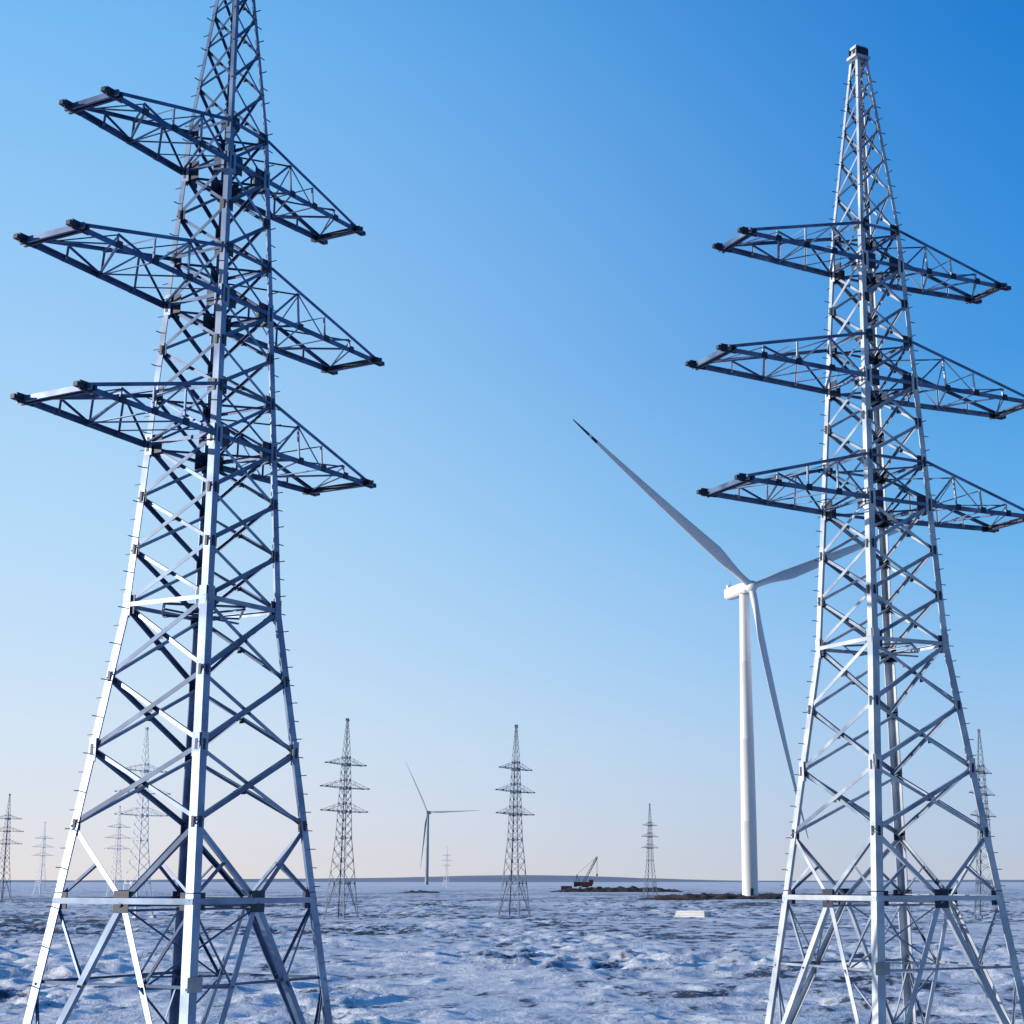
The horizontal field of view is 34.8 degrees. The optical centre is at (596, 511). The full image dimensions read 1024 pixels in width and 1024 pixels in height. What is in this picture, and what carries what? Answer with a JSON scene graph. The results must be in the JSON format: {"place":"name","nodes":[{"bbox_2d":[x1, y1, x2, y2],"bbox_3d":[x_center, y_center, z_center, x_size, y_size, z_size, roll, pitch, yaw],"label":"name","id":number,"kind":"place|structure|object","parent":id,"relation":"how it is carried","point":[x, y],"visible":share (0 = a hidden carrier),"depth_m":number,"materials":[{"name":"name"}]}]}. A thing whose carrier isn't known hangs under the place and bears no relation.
{"place":"outdoors","nodes":[
{"label":"outdoors","id":0,"kind":"place"},
{"bbox_2d":[0,882,1023,1023],"bbox_3d":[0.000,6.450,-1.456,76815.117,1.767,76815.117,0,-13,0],"label":"snowy ground","id":1,"kind":"structure","parent":0,"point":[459,953],"depth_m":138.43,"materials":[{"name":"white snow"}]},
{"bbox_2d":[0,794,23,900],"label":"transmission tower","id":2,"kind":"structure","parent":1,"relation":"on","point":[4,843],"depth_m":528.88,"materials":[{"name":"metal"}]},
{"bbox_2d":[32,822,53,893],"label":"transmission tower","id":3,"kind":"structure","parent":1,"relation":"on","point":[43,844],"depth_m":781.98,"materials":[{"name":"metal"}]},
{"bbox_2d":[104,806,131,896],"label":"transmission tower","id":4,"kind":"structure","parent":1,"relation":"on","point":[117,845],"depth_m":614.63,"materials":[{"name":"metal"}]},
{"bbox_2d":[114,727,170,917],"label":"transmission tower","id":5,"kind":"structure","parent":1,"relation":"on","point":[141,815],"depth_m":296.31,"materials":[{"name":"metal"}]},
{"bbox_2d":[10,0,384,1023],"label":"transmission tower","id":6,"kind":"structure","parent":1,"relation":"on","point":[186,900],"depth_m":43.70,"materials":[{"name":"metal"}]},
{"bbox_2d":[320,718,369,919],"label":"transmission tower","id":7,"kind":"structure","parent":1,"relation":"on","point":[343,812],"depth_m":279.64,"materials":[{"name":"metal"}]},
{"bbox_2d":[399,890,439,892],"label":"dirt mound","id":8,"kind":"object","parent":1,"relation":"on","point":[420,891],"visible":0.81,"depth_m":872.92,"materials":[{"name":"soil"}]},
{"bbox_2d":[406,763,479,884],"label":"wind turbine","id":9,"kind":"object","parent":1,"relation":"on","point":[426,831],"visible":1,"depth_m":2566.00,"materials":[{"name":"white metal"}]},
{"bbox_2d":[441,848,449,887],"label":"transmission tower","id":10,"kind":"structure","parent":1,"relation":"on","point":[446,859],"depth_m":1328.21,"materials":[{"name":"metal"}]},
{"bbox_2d":[495,724,534,917],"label":"transmission tower","id":11,"kind":"structure","parent":1,"relation":"on","point":[513,814],"depth_m":291.30,"materials":[{"name":"metal"}]},
{"bbox_2d":[561,886,571,889],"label":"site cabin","id":12,"kind":"object","parent":1,"relation":"on","point":[564,887],"visible":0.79,"depth_m":1041.48,"materials":[{"name":"grey"}]},
{"bbox_2d":[574,858,597,887],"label":"crawler crane","id":13,"kind":"object","parent":1,"relation":"on","point":[585,884],"visible":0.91,"depth_m":1050.98,"materials":[{"name":"red metal"}]},
{"bbox_2d":[550,886,682,891],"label":"dirt mound","id":14,"kind":"object","parent":1,"relation":"on","point":[615,889],"visible":0.88,"depth_m":948.76,"materials":[{"name":"soil"}]},
{"bbox_2d":[641,803,657,896],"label":"transmission tower","id":15,"kind":"structure","parent":1,"relation":"on","point":[648,844],"depth_m":594.64,"materials":[{"name":"metal"}]},
{"bbox_2d":[635,893,820,899],"bbox_3d":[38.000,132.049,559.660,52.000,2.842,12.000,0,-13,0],"label":"dirt mound","id":16,"kind":"object","parent":1,"relation":"on","point":[701,896],"visible":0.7,"depth_m":556.08,"materials":[{"name":"soil"}]},
{"bbox_2d":[573,419,923,895],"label":"wind turbine","id":17,"kind":"object","parent":1,"relation":"on","point":[744,589],"visible":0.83,"depth_m":586.00,"materials":[{"name":"white metal"}]},
{"bbox_2d":[759,893,782,898],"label":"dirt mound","id":18,"kind":"object","parent":1,"relation":"on","point":[778,896],"visible":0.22,"depth_m":581.29,"materials":[{"name":"soil"}]},
{"bbox_2d":[685,44,1023,1023],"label":"transmission tower","id":19,"kind":"structure","parent":1,"relation":"on","point":[875,398],"depth_m":51.21,"materials":[{"name":"metal"}]},
{"bbox_2d":[0,875,1023,881],"bbox_3d":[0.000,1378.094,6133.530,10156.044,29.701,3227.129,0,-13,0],"label":"distant hills","id":20,"kind":"structure","parent":0,"point":[530,878],"depth_m":6228.32,"materials":[{"name":"grey"}]},
{"bbox_2d":[0,0,1023,880],"label":"sky","id":21,"kind":"structure","parent":0,"point":[541,192],"materials":[{"name":"blue"}]},
{"bbox_2d":[674,910,712,916],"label":"concrete pole stack","id":22,"kind":"object","parent":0,"point":[682,913],"visible":0.79,"depth_m":296.95,"materials":[{"name":"concrete"}]},
{"bbox_2d":[969,729,999,917],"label":"transmission tower","id":23,"kind":"structure","parent":0,"point":[983,772],"depth_m":300.72,"materials":[{"name":"metal"}]}
]}

